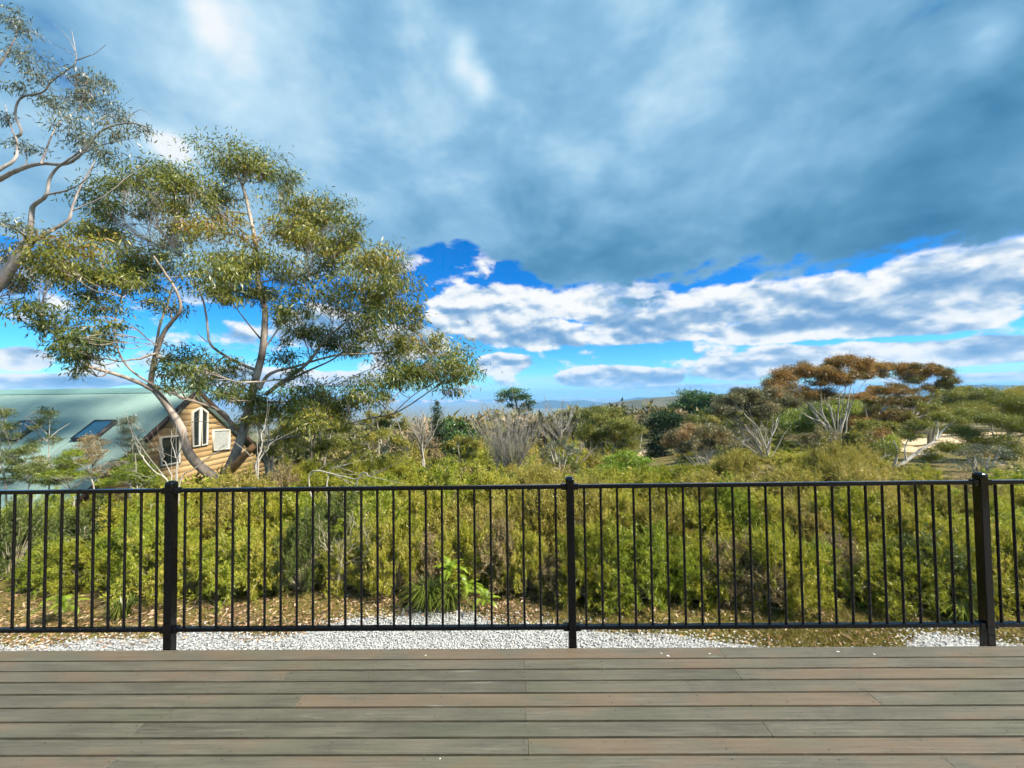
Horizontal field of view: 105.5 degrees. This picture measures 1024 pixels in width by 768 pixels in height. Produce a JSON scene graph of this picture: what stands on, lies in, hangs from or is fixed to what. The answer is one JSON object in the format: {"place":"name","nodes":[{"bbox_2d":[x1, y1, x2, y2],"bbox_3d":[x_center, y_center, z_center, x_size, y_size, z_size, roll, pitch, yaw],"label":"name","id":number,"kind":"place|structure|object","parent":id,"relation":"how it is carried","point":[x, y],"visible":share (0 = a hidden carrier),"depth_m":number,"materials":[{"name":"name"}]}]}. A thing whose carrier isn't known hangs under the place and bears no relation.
{"place":"outdoors","nodes":[
{"label":"outdoors","id":0,"kind":"place"},
{"bbox_2d":[0,387,275,510],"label":"timber house","id":1,"kind":"structure","parent":0,"point":[94,411],"depth_m":13.52,"materials":[{"name":"wood"}]},
{"bbox_2d":[0,599,1023,650],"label":"gravel path","id":2,"kind":"structure","parent":0,"point":[543,635],"depth_m":3.96,"materials":[{"name":"gravel"}]},
{"bbox_2d":[0,398,1023,646],"bbox_3d":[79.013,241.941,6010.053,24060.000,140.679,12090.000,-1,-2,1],"label":"ground","id":3,"kind":"structure","parent":0,"point":[466,408],"depth_m":4.73,"materials":[{"name":"soil"}]},
{"bbox_2d":[0,406,29,505],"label":"tea tree","id":4,"kind":"object","parent":3,"relation":"on","point":[12,426],"visible":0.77,"depth_m":7.39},
{"bbox_2d":[0,488,67,579],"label":"heath shrub","id":5,"kind":"object","parent":3,"relation":"on","point":[6,540],"visible":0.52,"depth_m":5.55,"materials":[{"name":"plant"}]},
{"bbox_2d":[0,442,68,506],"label":"tea tree","id":6,"kind":"object","parent":3,"relation":"on","point":[26,450],"visible":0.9,"depth_m":6.90,"materials":[{"name":"plant"}]},
{"bbox_2d":[0,533,88,599],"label":"heath shrub","id":7,"kind":"object","parent":3,"relation":"on","point":[36,572],"visible":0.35,"depth_m":5.11,"materials":[{"name":"plant"}]},
{"bbox_2d":[1,483,88,555],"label":"heath shrub","id":8,"kind":"object","parent":3,"relation":"on","point":[54,503],"visible":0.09,"depth_m":6.31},
{"bbox_2d":[20,405,85,504],"bbox_3d":[-9.092,1.944,7.655,2.656,3.092,0.736,-2,-2,31],"label":"tea tree","id":9,"kind":"object","parent":3,"relation":"on","point":[48,413],"visible":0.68,"depth_m":7.78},
{"bbox_2d":[30,448,106,505],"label":"tea tree","id":10,"kind":"object","parent":3,"relation":"on","point":[58,474],"visible":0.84,"depth_m":7.12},
{"bbox_2d":[25,494,121,566],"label":"heath shrub","id":11,"kind":"object","parent":3,"relation":"on","point":[69,521],"visible":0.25,"depth_m":6.10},
{"bbox_2d":[25,531,133,598],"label":"heath shrub","id":12,"kind":"object","parent":3,"relation":"on","point":[68,581],"visible":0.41,"depth_m":5.09,"materials":[{"name":"plant"}]},
{"bbox_2d":[0,0,162,292],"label":"gum tree","id":13,"kind":"object","parent":3,"relation":"on","point":[7,268],"visible":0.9,"depth_m":8.27,"materials":[{"name":"green plant"}]},
{"bbox_2d":[67,431,122,488],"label":"tea tree","id":14,"kind":"object","parent":3,"relation":"on","point":[89,449],"visible":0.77,"depth_m":7.88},
{"bbox_2d":[80,505,151,592],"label":"heath shrub","id":15,"kind":"object","parent":3,"relation":"on","point":[116,545],"visible":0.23,"depth_m":5.22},
{"bbox_2d":[68,487,185,544],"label":"heath shrub","id":16,"kind":"object","parent":3,"relation":"on","point":[116,513],"visible":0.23,"depth_m":6.45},
{"bbox_2d":[95,452,166,498],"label":"tea tree","id":17,"kind":"object","parent":3,"relation":"on","point":[138,475],"visible":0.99,"depth_m":7.38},
{"bbox_2d":[108,413,159,499],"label":"tea tree","id":18,"kind":"object","parent":3,"relation":"on","point":[124,421],"visible":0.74,"depth_m":8.24,"materials":[{"name":"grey plant"}]},
{"bbox_2d":[99,504,204,605],"bbox_3d":[-4.750,2.181,5.210,1.149,1.248,1.222,0,-2,-36],"label":"heath shrub","id":19,"kind":"object","parent":3,"relation":"on","point":[132,570],"visible":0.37,"depth_m":4.99,"materials":[{"name":"plant"}]},
{"bbox_2d":[134,535,236,605],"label":"heath shrub","id":20,"kind":"object","parent":3,"relation":"on","point":[191,548],"visible":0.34,"depth_m":4.93,"materials":[{"name":"plant"}]},
{"bbox_2d":[187,483,253,549],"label":"heath shrub","id":21,"kind":"object","parent":3,"relation":"on","point":[225,510],"visible":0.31,"depth_m":6.21,"materials":[{"name":"plant"}]},
{"bbox_2d":[177,523,288,613],"bbox_3d":[-3.533,2.256,5.154,1.355,1.031,1.274,-2,-2,25],"label":"heath shrub","id":22,"kind":"object","parent":3,"relation":"on","point":[240,551],"visible":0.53,"depth_m":4.86,"materials":[{"name":"plant"}]},
{"bbox_2d":[208,455,278,507],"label":"heath shrub","id":23,"kind":"object","parent":3,"relation":"on","point":[248,482],"visible":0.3,"depth_m":7.60,"materials":[{"name":"plant"}]},
{"bbox_2d":[0,125,502,482],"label":"gum tree","id":24,"kind":"object","parent":3,"relation":"on","point":[232,269],"visible":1,"depth_m":9.70,"materials":[{"name":"green plant"}]},
{"bbox_2d":[221,480,305,552],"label":"heath shrub","id":25,"kind":"object","parent":3,"relation":"on","point":[257,509],"visible":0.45,"depth_m":6.16,"materials":[{"name":"plant"}]},
{"bbox_2d":[232,406,295,481],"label":"leafy tree","id":26,"kind":"object","parent":3,"relation":"on","point":[273,451],"visible":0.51,"depth_m":11.95,"materials":[{"name":"green plant"}]},
{"bbox_2d":[234,520,310,603],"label":"heath shrub","id":27,"kind":"object","parent":3,"relation":"on","point":[258,546],"visible":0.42,"depth_m":4.93,"materials":[{"name":"plant"}]},
{"bbox_2d":[261,496,337,596],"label":"heath shrub","id":28,"kind":"object","parent":3,"relation":"on","point":[304,574],"visible":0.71,"depth_m":5.00,"materials":[{"name":"plant"}]},
{"bbox_2d":[267,484,339,541],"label":"heath shrub","id":29,"kind":"object","parent":3,"relation":"on","point":[301,501],"visible":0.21,"depth_m":6.38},
{"bbox_2d":[280,408,349,468],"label":"wattle tree","id":30,"kind":"object","parent":3,"relation":"on","point":[333,443],"visible":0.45,"depth_m":12.38,"materials":[{"name":"green plant"}]},
{"bbox_2d":[283,463,362,503],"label":"heath shrub","id":31,"kind":"object","parent":3,"relation":"on","point":[319,480],"visible":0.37,"depth_m":8.43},
{"bbox_2d":[310,482,362,551],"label":"heath shrub","id":32,"kind":"object","parent":3,"relation":"on","point":[337,512],"visible":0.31,"depth_m":6.35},
{"bbox_2d":[306,525,381,599],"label":"heath shrub","id":33,"kind":"object","parent":3,"relation":"on","point":[352,581],"visible":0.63,"depth_m":5.00,"materials":[{"name":"plant"}]},
{"bbox_2d":[334,450,386,505],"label":"heath shrub","id":34,"kind":"object","parent":3,"relation":"on","point":[358,467],"visible":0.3,"depth_m":9.32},
{"bbox_2d":[333,470,406,509],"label":"heath shrub","id":35,"kind":"object","parent":3,"relation":"on","point":[371,494],"visible":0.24,"depth_m":8.28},
{"bbox_2d":[341,429,413,473],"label":"wattle tree","id":36,"kind":"object","parent":3,"relation":"on","point":[399,442],"visible":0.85,"depth_m":13.21,"materials":[{"name":"green plant"}]},
{"bbox_2d":[330,484,428,568],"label":"heath shrub","id":37,"kind":"object","parent":3,"relation":"on","point":[384,507],"visible":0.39,"depth_m":6.03,"materials":[{"name":"plant"}]},
{"bbox_2d":[356,408,412,454],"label":"gum tree","id":38,"kind":"object","parent":3,"relation":"on","point":[382,423],"visible":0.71,"depth_m":32.41,"materials":[{"name":"green plant"}]},
{"bbox_2d":[357,509,429,603],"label":"heath shrub","id":39,"kind":"object","parent":3,"relation":"on","point":[401,549],"visible":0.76,"depth_m":4.94,"materials":[{"name":"plant"}]},
{"bbox_2d":[372,449,422,485],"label":"heath shrub","id":40,"kind":"object","parent":3,"relation":"on","point":[401,469],"visible":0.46,"depth_m":10.30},
{"bbox_2d":[391,573,456,619],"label":"grass tussock","id":41,"kind":"object","parent":3,"relation":"on","point":[420,594],"depth_m":4.48,"materials":[{"name":"green plant"}]},
{"bbox_2d":[396,478,461,535],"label":"heath shrub","id":42,"kind":"object","parent":3,"relation":"on","point":[433,502],"visible":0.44,"depth_m":6.53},
{"bbox_2d":[395,521,465,598],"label":"heath shrub","id":43,"kind":"object","parent":3,"relation":"on","point":[431,557],"visible":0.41,"depth_m":4.98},
{"bbox_2d":[415,457,487,523],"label":"heath shrub","id":44,"kind":"object","parent":3,"relation":"on","point":[442,478],"visible":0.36,"depth_m":7.96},
{"bbox_2d":[421,494,499,555],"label":"heath shrub","id":45,"kind":"object","parent":3,"relation":"on","point":[449,519],"visible":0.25,"depth_m":6.09,"materials":[{"name":"plant"}]},
{"bbox_2d":[427,513,510,595],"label":"heath shrub","id":46,"kind":"object","parent":3,"relation":"on","point":[466,543],"visible":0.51,"depth_m":5.07,"materials":[{"name":"plant"}]},
{"bbox_2d":[452,461,524,512],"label":"heath shrub","id":47,"kind":"object","parent":3,"relation":"on","point":[490,477],"visible":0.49,"depth_m":7.84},
{"bbox_2d":[468,506,529,599],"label":"heath shrub","id":48,"kind":"object","parent":3,"relation":"on","point":[500,538],"visible":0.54,"depth_m":4.99,"materials":[{"name":"plant"}]},
{"bbox_2d":[465,387,545,470],"bbox_3d":[-0.227,2.733,21.991,4.618,5.174,2.535,-2,-2,25],"label":"bare tree","id":49,"kind":"object","parent":3,"relation":"on","point":[516,446],"visible":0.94,"depth_m":21.70,"materials":[{"name":"grey plant"}]},
{"bbox_2d":[0,646,1023,767],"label":"deck","id":50,"kind":"structure","parent":3,"relation":"on","point":[857,707],"depth_m":1.99,"materials":[{"name":"wood"}]},
{"bbox_2d":[0,472,1023,649],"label":"deck railing","id":51,"kind":"object","parent":50,"relation":"attached to","point":[986,624],"visible":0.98,"depth_m":2.49,"materials":[{"name":"metal"}]},
{"bbox_2d":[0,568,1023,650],"bbox_3d":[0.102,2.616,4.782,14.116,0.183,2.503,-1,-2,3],"label":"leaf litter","id":52,"kind":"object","parent":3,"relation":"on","point":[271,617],"visible":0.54,"depth_m":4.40,"materials":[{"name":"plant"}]},
{"bbox_2d":[492,522,555,598],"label":"heath shrub","id":53,"kind":"object","parent":3,"relation":"on","point":[531,554],"visible":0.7,"depth_m":4.86,"materials":[{"name":"plant"}]},
{"bbox_2d":[510,454,563,507],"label":"heath shrub","id":54,"kind":"object","parent":3,"relation":"on","point":[531,474],"visible":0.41,"depth_m":8.29,"materials":[{"name":"plant"}]},
{"bbox_2d":[508,473,581,553],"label":"heath shrub","id":55,"kind":"object","parent":3,"relation":"on","point":[531,515],"visible":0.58,"depth_m":6.20,"materials":[{"name":"plant"}]},
{"bbox_2d":[72,433,1023,508],"bbox_3d":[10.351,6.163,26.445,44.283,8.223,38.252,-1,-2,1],"label":"heath scrub","id":56,"kind":"object","parent":3,"relation":"on","point":[433,465],"visible":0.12,"depth_m":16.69,"materials":[{"name":"plant"}]},
{"bbox_2d":[525,543,599,608],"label":"heath shrub","id":57,"kind":"object","parent":3,"relation":"on","point":[550,565],"visible":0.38,"depth_m":4.74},
{"bbox_2d":[534,466,623,550],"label":"heath shrub","id":58,"kind":"object","parent":3,"relation":"on","point":[593,504],"visible":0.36,"depth_m":6.32,"materials":[{"name":"plant"}]},
{"bbox_2d":[548,508,644,616],"bbox_3d":[0.967,2.115,4.831,1.157,1.194,1.280,0,-2,-25],"label":"heath shrub","id":59,"kind":"object","parent":3,"relation":"on","point":[593,546],"visible":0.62,"depth_m":4.64,"materials":[{"name":"plant"}]},
{"bbox_2d":[572,411,646,457],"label":"leafy tree","id":60,"kind":"object","parent":3,"relation":"on","point":[588,432],"visible":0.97,"depth_m":28.16,"materials":[{"name":"green plant"}]},
{"bbox_2d":[572,404,649,454],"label":"gum tree","id":61,"kind":"object","parent":3,"relation":"on","point":[614,414],"visible":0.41,"depth_m":41.68,"materials":[{"name":"green plant"}]},
{"bbox_2d":[577,488,646,540],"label":"heath shrub","id":62,"kind":"object","parent":3,"relation":"on","point":[625,504],"visible":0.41,"depth_m":6.33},
{"bbox_2d":[592,467,663,511],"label":"heath shrub","id":63,"kind":"object","parent":3,"relation":"on","point":[642,494],"visible":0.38,"depth_m":7.73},
{"bbox_2d":[596,449,659,474],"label":"leafy shrub","id":64,"kind":"object","parent":3,"relation":"on","point":[625,454],"visible":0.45,"depth_m":14.07,"materials":[{"name":"green plant"}]},
{"bbox_2d":[581,522,689,618],"bbox_3d":[1.405,2.203,4.843,1.308,0.980,1.392,0,-2,-12],"label":"heath shrub","id":65,"kind":"object","parent":3,"relation":"on","point":[628,594],"visible":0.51,"depth_m":4.54,"materials":[{"name":"plant"}]},
{"bbox_2d":[260,394,1023,471],"bbox_3d":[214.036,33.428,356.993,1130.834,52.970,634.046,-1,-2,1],"label":"valley wood","id":66,"kind":"object","parent":3,"relation":"on","point":[295,457],"visible":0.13,"depth_m":51.41,"materials":[{"name":"plant"}]},
{"bbox_2d":[628,461,690,506],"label":"heath shrub","id":67,"kind":"object","parent":3,"relation":"on","point":[670,478],"visible":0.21,"depth_m":8.30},
{"bbox_2d":[622,488,697,558],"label":"heath shrub","id":68,"kind":"object","parent":3,"relation":"on","point":[658,511],"visible":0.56,"depth_m":6.18,"materials":[{"name":"plant"}]},
{"bbox_2d":[637,409,693,458],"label":"conifer tree","id":69,"kind":"object","parent":3,"relation":"on","point":[666,424],"visible":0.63,"depth_m":29.83,"materials":[{"name":"green plant"}]},
{"bbox_2d":[629,517,709,612],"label":"heath shrub","id":70,"kind":"object","parent":3,"relation":"on","point":[658,538],"visible":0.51,"depth_m":4.64,"materials":[{"name":"plant"}]},
{"bbox_2d":[658,418,738,469],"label":"gum tree","id":71,"kind":"object","parent":3,"relation":"on","point":[710,432],"visible":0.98,"depth_m":16.19,"materials":[{"name":"green plant"}]},
{"bbox_2d":[661,492,742,550],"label":"heath shrub","id":72,"kind":"object","parent":3,"relation":"on","point":[693,515],"visible":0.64,"depth_m":6.17,"materials":[{"name":"plant"}]},
{"bbox_2d":[659,461,745,505],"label":"heath shrub","id":73,"kind":"object","parent":3,"relation":"on","point":[706,478],"visible":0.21,"depth_m":7.71,"materials":[{"name":"plant"}]},
{"bbox_2d":[661,533,761,611],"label":"heath shrub","id":74,"kind":"object","parent":3,"relation":"on","point":[708,596],"visible":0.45,"depth_m":4.57,"materials":[{"name":"plant"}]},
{"bbox_2d":[696,470,769,550],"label":"heath shrub","id":75,"kind":"object","parent":3,"relation":"on","point":[723,499],"visible":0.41,"depth_m":6.30,"materials":[{"name":"plant"}]},
{"bbox_2d":[703,442,766,480],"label":"heath shrub","id":76,"kind":"object","parent":3,"relation":"on","point":[730,464],"visible":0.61,"depth_m":10.71,"materials":[{"name":"plant"}]},
{"bbox_2d":[695,526,807,619],"bbox_3d":[2.730,2.205,4.636,1.162,0.931,1.116,0,-2,-24],"label":"heath shrub","id":77,"kind":"object","parent":3,"relation":"on","point":[741,580],"visible":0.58,"depth_m":4.49,"materials":[{"name":"plant"}]},
{"bbox_2d":[709,383,805,457],"bbox_3d":[12.011,2.303,19.615,6.632,4.763,2.949,0,-2,-32],"label":"gum tree","id":78,"kind":"object","parent":3,"relation":"on","point":[761,401],"visible":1,"depth_m":19.28,"materials":[{"name":"green plant"}]},
{"bbox_2d":[730,478,803,544],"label":"heath shrub","id":79,"kind":"object","parent":3,"relation":"on","point":[773,505],"visible":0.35,"depth_m":6.33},
{"bbox_2d":[718,516,845,621],"bbox_3d":[3.239,2.139,4.665,1.242,1.080,1.252,0,-2,-34],"label":"heath shrub","id":80,"kind":"object","parent":3,"relation":"on","point":[792,560],"visible":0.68,"depth_m":4.44,"materials":[{"name":"plant"}]},
{"bbox_2d":[753,458,837,512],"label":"heath shrub","id":81,"kind":"object","parent":3,"relation":"on","point":[776,476],"visible":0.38,"depth_m":7.84,"materials":[{"name":"plant"}]},
{"bbox_2d":[769,490,852,552],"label":"heath shrub","id":82,"kind":"object","parent":3,"relation":"on","point":[807,527],"visible":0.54,"depth_m":5.94,"materials":[{"name":"plant"}]},
{"bbox_2d":[757,351,880,440],"bbox_3d":[18.952,1.122,24.698,10.262,6.636,3.542,0,-2,-17],"label":"gum tree","id":83,"kind":"object","parent":3,"relation":"on","point":[829,371],"visible":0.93,"depth_m":24.29,"materials":[{"name":"brown plant"}]},
{"bbox_2d":[775,533,867,607],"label":"heath shrub","id":84,"kind":"object","parent":3,"relation":"on","point":[842,583],"visible":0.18,"depth_m":4.61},
{"bbox_2d":[776,399,881,445],"bbox_3d":[23.423,3.800,28.147,6.127,5.668,4.723,0,-2,-24],"label":"leafy tree","id":85,"kind":"object","parent":3,"relation":"on","point":[802,426],"visible":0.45,"depth_m":28.30,"materials":[{"name":"green plant"}]},
{"bbox_2d":[788,428,873,473],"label":"heath shrub","id":86,"kind":"object","parent":3,"relation":"on","point":[833,452],"visible":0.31,"depth_m":10.26,"materials":[{"name":"plant"}]},
{"bbox_2d":[809,447,879,504],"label":"heath shrub","id":87,"kind":"object","parent":3,"relation":"on","point":[826,470],"visible":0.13,"depth_m":8.18,"materials":[{"name":"plant"}]},
{"bbox_2d":[795,474,912,551],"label":"heath shrub","id":88,"kind":"object","parent":3,"relation":"on","point":[857,510],"visible":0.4,"depth_m":5.92,"materials":[{"name":"plant"}]},
{"bbox_2d":[813,525,905,609],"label":"heath shrub","id":89,"kind":"object","parent":3,"relation":"on","point":[845,550],"visible":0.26,"depth_m":4.69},
{"bbox_2d":[826,457,913,510],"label":"heath shrub","id":90,"kind":"object","parent":3,"relation":"on","point":[869,473],"visible":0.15,"depth_m":7.43,"materials":[{"name":"plant"}]},
{"bbox_2d":[842,417,906,448],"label":"leafy tree","id":91,"kind":"object","parent":3,"relation":"on","point":[863,427],"visible":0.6,"depth_m":21.93,"materials":[{"name":"green plant"}]},
{"bbox_2d":[840,380,932,437],"bbox_3d":[25.309,2.404,26.320,7.672,5.501,3.579,-1,-2,1],"label":"gum tree","id":92,"kind":"object","parent":3,"relation":"on","point":[897,390],"visible":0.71,"depth_m":25.87,"materials":[{"name":"green plant"}]},
{"bbox_2d":[836,478,948,547],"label":"heath shrub","id":93,"kind":"object","parent":3,"relation":"on","point":[893,506],"visible":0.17,"depth_m":6.09,"materials":[{"name":"plant"}]},
{"bbox_2d":[839,533,968,630],"bbox_3d":[4.497,2.225,4.626,1.122,0.832,1.306,-2,-2,31],"label":"heath shrub","id":94,"kind":"object","parent":3,"relation":"on","point":[893,562],"visible":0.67,"depth_m":4.40,"materials":[{"name":"plant"}]},
{"bbox_2d":[872,360,965,441],"bbox_3d":[31.577,1.410,29.843,10.766,6.646,3.470,0,-2,-19],"label":"gum tree","id":95,"kind":"object","parent":3,"relation":"on","point":[912,373],"visible":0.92,"depth_m":30.16,"materials":[{"name":"green plant"}]},
{"bbox_2d":[866,411,978,467],"bbox_3d":[15.773,2.579,15.020,4.913,3.088,1.644,-1,-2,-7],"label":"gum tree","id":96,"kind":"object","parent":3,"relation":"on","point":[942,445],"visible":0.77,"depth_m":14.99,"materials":[{"name":"green plant"}]},
{"bbox_2d":[886,496,959,545],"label":"heath shrub","id":97,"kind":"object","parent":3,"relation":"on","point":[923,514],"visible":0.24,"depth_m":5.85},
{"bbox_2d":[891,462,962,508],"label":"heath shrub","id":98,"kind":"object","parent":3,"relation":"on","point":[908,490],"visible":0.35,"depth_m":7.52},
{"bbox_2d":[861,522,997,617],"bbox_3d":[4.986,2.136,4.704,1.115,1.013,1.228,-2,-2,34],"label":"heath shrub","id":99,"kind":"object","parent":3,"relation":"on","point":[908,542],"visible":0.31,"depth_m":4.46,"materials":[{"name":"plant"}]},
{"bbox_2d":[917,485,998,532],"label":"heath shrub","id":100,"kind":"object","parent":3,"relation":"on","point":[942,509],"visible":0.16,"depth_m":6.28,"materials":[{"name":"plant"}]},
{"bbox_2d":[905,525,1023,620],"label":"heath shrub","id":101,"kind":"object","parent":3,"relation":"on","point":[1004,578],"visible":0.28,"depth_m":4.39,"materials":[{"name":"plant"}]},
{"bbox_2d":[926,384,1004,424],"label":"gum tree","id":102,"kind":"object","parent":3,"relation":"on","point":[965,394],"visible":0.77,"depth_m":37.10,"materials":[{"name":"green plant"}]},
{"bbox_2d":[918,487,1023,538],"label":"heath shrub","id":103,"kind":"object","parent":3,"relation":"on","point":[1003,513],"visible":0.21,"depth_m":5.90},
{"bbox_2d":[938,441,1019,471],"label":"gum tree","id":104,"kind":"object","parent":3,"relation":"on","point":[982,461],"visible":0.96,"depth_m":13.21,"materials":[{"name":"green plant"}]},
{"bbox_2d":[936,388,1023,460],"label":"gum tree","id":105,"kind":"object","parent":3,"relation":"on","point":[1014,405],"visible":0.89,"depth_m":16.42,"materials":[{"name":"green plant"}]},
{"bbox_2d":[939,513,1023,605],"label":"heath shrub","id":106,"kind":"object","parent":3,"relation":"on","point":[1007,551],"visible":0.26,"depth_m":4.62,"materials":[{"name":"plant"}]},
{"bbox_2d":[0,571,1023,647],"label":"ground grass","id":107,"kind":"structure","parent":0,"point":[820,636],"depth_m":4.28,"materials":[{"name":"green plant"}]},
{"bbox_2d":[0,0,1023,399],"label":"sky","id":108,"kind":"structure","parent":0,"point":[614,198],"materials":[{"name":"blue"}]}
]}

